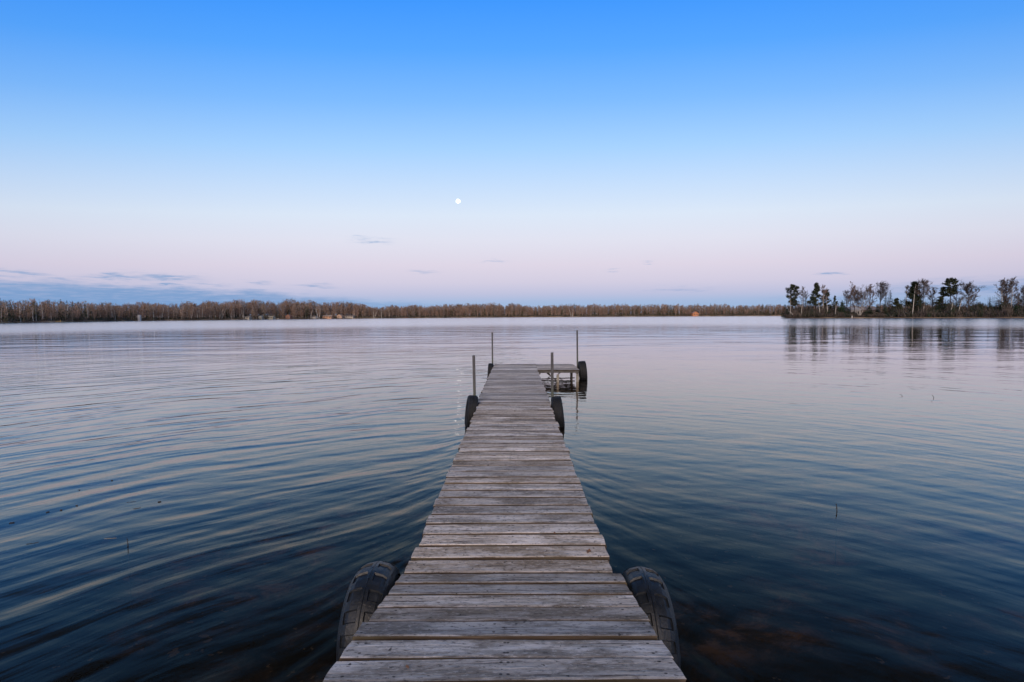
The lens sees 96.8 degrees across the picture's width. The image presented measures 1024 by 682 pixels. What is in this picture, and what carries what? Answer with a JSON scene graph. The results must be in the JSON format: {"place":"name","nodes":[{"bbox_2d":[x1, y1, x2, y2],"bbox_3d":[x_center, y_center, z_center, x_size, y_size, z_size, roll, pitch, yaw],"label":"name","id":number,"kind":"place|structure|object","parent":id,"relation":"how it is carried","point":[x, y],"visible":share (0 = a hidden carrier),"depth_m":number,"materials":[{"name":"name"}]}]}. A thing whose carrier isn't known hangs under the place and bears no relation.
{"place":"outdoors","nodes":[
{"label":"outdoors","id":0,"kind":"place"},
{"bbox_2d":[0,312,780,322],"bbox_3d":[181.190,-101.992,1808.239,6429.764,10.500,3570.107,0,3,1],"label":"ground","id":1,"kind":"structure","parent":0,"point":[334,318],"depth_m":442.36,"materials":[{"name":"soil"}]},
{"bbox_2d":[0,298,499,321],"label":"bare wood","id":2,"kind":"object","parent":1,"relation":"on","point":[251,307],"visible":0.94,"depth_m":374.53,"materials":[{"name":"brown plant"}]},
{"bbox_2d":[322,315,333,318],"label":"cabin","id":3,"kind":"object","parent":1,"relation":"on","point":[328,316],"visible":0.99,"depth_m":457.61,"materials":[{"name":"beige wood"}]},
{"bbox_2d":[344,315,354,317],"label":"cabin","id":4,"kind":"object","parent":1,"relation":"on","point":[349,316],"visible":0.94,"depth_m":476.32,"materials":[{"name":"beige"}]},
{"bbox_2d":[691,311,698,315],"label":"cabin","id":5,"kind":"object","parent":1,"relation":"on","point":[694,313],"visible":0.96,"depth_m":528.05,"materials":[{"name":"orange wood"}]},
{"bbox_2d":[498,302,985,316],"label":"mixed wood","id":6,"kind":"object","parent":1,"relation":"on","point":[518,310],"visible":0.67,"depth_m":568.76,"materials":[{"name":"plant"}]},
{"bbox_2d":[0,316,1023,681],"bbox_3d":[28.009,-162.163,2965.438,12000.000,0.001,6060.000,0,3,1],"label":"lake","id":7,"kind":"structure","parent":0,"point":[278,484],"depth_m":4.80,"materials":[{"name":"liquid"}]},
{"bbox_2d":[465,395,477,426],"bbox_3d":[-0.657,1.161,7.352,0.170,0.567,0.567,6,8,-9],"label":"tire","id":8,"kind":"object","parent":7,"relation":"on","point":[471,404],"visible":0.73,"depth_m":7.13,"materials":[{"name":"black rubber"}]},
{"bbox_2d":[487,363,493,377],"bbox_3d":[-0.605,0.891,12.775,0.154,0.537,0.537,3,11,-4],"label":"tire","id":9,"kind":"object","parent":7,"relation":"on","point":[490,365],"visible":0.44,"depth_m":12.58,"materials":[{"name":"black rubber"}]},
{"bbox_2d":[404,352,612,573],"bbox_3d":[0.005,1.688,4.986,1.323,2.740,4.934,0,3,1],"label":"dock section","id":10,"kind":"object","parent":7,"relation":"in","point":[511,499],"visible":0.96,"depth_m":3.33,"materials":[{"name":"wood"}]},
{"bbox_2d":[323,574,685,681],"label":"gangway","id":11,"kind":"object","parent":10,"relation":"attached to","point":[511,627],"visible":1,"depth_m":1.77,"materials":[{"name":"wood"}]},
{"bbox_2d":[336,561,400,661],"bbox_3d":[-0.752,1.531,2.466,0.225,0.610,0.610,1,17,-1],"label":"tire","id":12,"kind":"object","parent":11,"relation":"hanging from","point":[372,584],"visible":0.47,"depth_m":2.31,"materials":[{"name":"rubber"}]},
{"bbox_2d":[622,566,680,669],"bbox_3d":[0.721,1.545,2.442,0.219,0.600,0.600,-2,15,4],"label":"tire","id":13,"kind":"object","parent":11,"relation":"hanging from","point":[647,587],"visible":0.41,"depth_m":2.28,"materials":[{"name":"rubber"}]},
{"bbox_2d":[478,333,549,403],"bbox_3d":[0.029,1.334,10.354,1.283,2.855,5.855,0,3,1],"label":"dock section","id":14,"kind":"object","parent":7,"relation":"in","point":[513,383],"visible":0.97,"depth_m":9.15,"materials":[{"name":"wood"}]},
{"bbox_2d":[536,330,579,381],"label":"dock platform","id":15,"kind":"structure","parent":7,"relation":"in","point":[571,369],"depth_m":12.10,"materials":[{"name":"wood"}]},
{"bbox_2d":[551,396,564,426],"bbox_3d":[0.733,1.165,7.289,0.170,0.557,0.557,-6,40,3],"label":"tire","id":16,"kind":"object","parent":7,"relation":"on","point":[557,404],"visible":0.73,"depth_m":7.05,"materials":[{"name":"black rubber"}]},
{"bbox_2d":[578,361,586,379],"bbox_3d":[1.926,0.826,12.397,0.206,0.567,0.567,-5,41,5],"label":"tire","id":17,"kind":"object","parent":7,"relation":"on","point":[582,367],"visible":0.84,"depth_m":12.16,"materials":[{"name":"black rubber"}]},
{"bbox_2d":[0,0,1023,314],"label":"sky","id":18,"kind":"structure","parent":0,"point":[733,153],"materials":[{"name":"blue"}]},
{"bbox_2d":[782,317,1023,317],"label":"ground","id":19,"kind":"structure","parent":0,"point":[903,317],"depth_m":169.54,"materials":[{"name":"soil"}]},
{"bbox_2d":[785,284,800,310],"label":"pine tree","id":20,"kind":"object","parent":19,"relation":"on","point":[793,294],"visible":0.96,"depth_m":201.83,"materials":[{"name":"green plant"}]},
{"bbox_2d":[797,286,809,310],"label":"bare tree","id":21,"kind":"object","parent":19,"relation":"on","point":[804,293],"visible":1,"depth_m":199.76,"materials":[{"name":"brown plant"}]},
{"bbox_2d":[807,282,822,308],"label":"pine tree","id":22,"kind":"object","parent":19,"relation":"on","point":[813,299],"visible":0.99,"depth_m":196.50,"materials":[{"name":"green plant"}]},
{"bbox_2d":[820,285,828,304],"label":"bare tree","id":23,"kind":"object","parent":19,"relation":"on","point":[823,292],"visible":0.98,"depth_m":194.79,"materials":[{"name":"plant"}]},
{"bbox_2d":[820,289,830,308],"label":"pine tree","id":24,"kind":"object","parent":19,"relation":"on","point":[827,294],"visible":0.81,"depth_m":195.68,"materials":[{"name":"green plant"}]},
{"bbox_2d":[831,295,837,311],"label":"pine tree","id":25,"kind":"object","parent":19,"relation":"on","point":[834,298],"visible":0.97,"depth_m":190.62,"materials":[{"name":"green plant"}]},
{"bbox_2d":[838,300,845,314],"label":"fir tree","id":26,"kind":"object","parent":19,"relation":"on","point":[843,305],"visible":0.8,"depth_m":186.89,"materials":[{"name":"green plant"}]},
{"bbox_2d":[840,290,850,306],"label":"bare tree","id":27,"kind":"object","parent":19,"relation":"on","point":[848,291],"visible":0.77,"depth_m":191.52,"materials":[{"name":"brown plant"}]},
{"bbox_2d":[848,281,854,311],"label":"bare tree","id":28,"kind":"object","parent":19,"relation":"on","point":[851,286],"visible":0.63,"depth_m":189.86,"materials":[{"name":"brown plant"}]},
{"bbox_2d":[844,307,860,312],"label":"house","id":29,"kind":"structure","parent":19,"relation":"on","point":[856,311],"depth_m":191.60,"materials":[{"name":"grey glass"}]},
{"bbox_2d":[849,285,860,311],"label":"bare tree","id":30,"kind":"object","parent":19,"relation":"on","point":[854,299],"visible":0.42,"depth_m":185.74,"materials":[{"name":"brown plant"}]},
{"bbox_2d":[844,285,881,315],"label":"bare tree","id":31,"kind":"object","parent":19,"relation":"on","point":[858,292],"visible":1,"depth_m":181.10,"materials":[{"name":"plant"}]},
{"bbox_2d":[864,307,871,314],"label":"spruce tree","id":32,"kind":"object","parent":19,"relation":"on","point":[868,308],"visible":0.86,"depth_m":179.71,"materials":[{"name":"green plant"}]},
{"bbox_2d":[858,306,879,312],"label":"house","id":33,"kind":"structure","parent":19,"relation":"on","point":[872,307],"depth_m":192.08,"materials":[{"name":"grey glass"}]},
{"bbox_2d":[868,284,874,306],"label":"bare tree","id":34,"kind":"object","parent":19,"relation":"on","point":[870,289],"visible":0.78,"depth_m":184.86,"materials":[{"name":"grey plant"}]},
{"bbox_2d":[873,281,891,312],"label":"bare tree","id":35,"kind":"object","parent":19,"relation":"on","point":[883,287],"visible":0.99,"depth_m":177.10,"materials":[{"name":"brown plant"}]},
{"bbox_2d":[881,293,889,310],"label":"spruce tree","id":36,"kind":"object","parent":19,"relation":"on","point":[885,303],"visible":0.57,"depth_m":180.41,"materials":[{"name":"green plant"}]},
{"bbox_2d":[887,291,893,310],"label":"spruce tree","id":37,"kind":"object","parent":19,"relation":"on","point":[890,293],"visible":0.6,"depth_m":180.49,"materials":[{"name":"green plant"}]},
{"bbox_2d":[890,298,901,309],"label":"pine tree","id":38,"kind":"object","parent":19,"relation":"on","point":[896,302],"visible":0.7,"depth_m":175.87,"materials":[{"name":"green plant"}]},
{"bbox_2d":[781,295,1023,316],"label":"brush","id":39,"kind":"object","parent":19,"relation":"on","point":[979,309],"visible":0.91,"depth_m":168.03,"materials":[{"name":"brown plant"}]},
{"bbox_2d":[904,285,910,305],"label":"bare tree","id":40,"kind":"object","parent":19,"relation":"on","point":[906,288],"visible":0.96,"depth_m":176.13,"materials":[{"name":"plant"}]},
{"bbox_2d":[902,281,928,309],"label":"pine tree","id":41,"kind":"object","parent":19,"relation":"on","point":[913,292],"visible":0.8,"depth_m":174.13,"materials":[{"name":"green plant"}]},
{"bbox_2d":[915,278,932,298],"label":"bare tree","id":42,"kind":"object","parent":19,"relation":"on","point":[924,287],"visible":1,"depth_m":172.16,"materials":[{"name":"brown plant"}]},
{"bbox_2d":[927,287,937,306],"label":"bare tree","id":43,"kind":"object","parent":19,"relation":"on","point":[931,294],"visible":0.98,"depth_m":173.36,"materials":[{"name":"grey plant"}]},
{"bbox_2d":[934,287,946,306],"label":"pine tree","id":44,"kind":"object","parent":19,"relation":"on","point":[941,298],"visible":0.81,"depth_m":169.99,"materials":[{"name":"green plant"}]},
{"bbox_2d":[942,278,962,302],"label":"pine tree","id":45,"kind":"object","parent":19,"relation":"on","point":[949,291],"visible":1,"depth_m":166.94,"materials":[{"name":"green plant"}]},
{"bbox_2d":[949,286,963,302],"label":"bare tree","id":46,"kind":"object","parent":19,"relation":"on","point":[962,297],"visible":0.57,"depth_m":168.45,"materials":[{"name":"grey plant"}]},
{"bbox_2d":[956,280,986,306],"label":"bare tree","id":47,"kind":"object","parent":19,"relation":"on","point":[966,289],"visible":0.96,"depth_m":163.36,"materials":[{"name":"brown plant"}]},
{"bbox_2d":[964,288,980,310],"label":"bare tree","id":48,"kind":"object","parent":19,"relation":"on","point":[975,289],"visible":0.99,"depth_m":161.42,"materials":[{"name":"grey plant"}]},
{"bbox_2d":[994,277,1009,306],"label":"bare tree","id":49,"kind":"object","parent":19,"relation":"on","point":[1002,283],"visible":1,"depth_m":155.09,"materials":[{"name":"plant"}]},
{"bbox_2d":[994,294,1011,306],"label":"bare tree","id":50,"kind":"object","parent":19,"relation":"on","point":[1006,301],"visible":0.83,"depth_m":156.27,"materials":[{"name":"grey plant"}]},
{"bbox_2d":[999,280,1013,300],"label":"bare tree","id":51,"kind":"object","parent":19,"relation":"on","point":[1006,284],"visible":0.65,"depth_m":157.54,"materials":[{"name":"brown plant"}]},
{"bbox_2d":[1001,276,1019,307],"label":"bare tree","id":52,"kind":"object","parent":19,"relation":"on","point":[1012,285],"visible":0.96,"depth_m":154.61,"materials":[{"name":"plant"}]},
{"bbox_2d":[1011,286,1023,308],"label":"bare tree","id":53,"kind":"object","parent":19,"relation":"on","point":[1022,292],"visible":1,"depth_m":152.46,"materials":[{"name":"brown plant"}]},
{"bbox_2d":[1012,292,1023,305],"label":"bare tree","id":54,"kind":"object","parent":19,"relation":"on","point":[1020,300],"visible":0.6,"depth_m":156.84,"materials":[{"name":"grey plant"}]}
]}

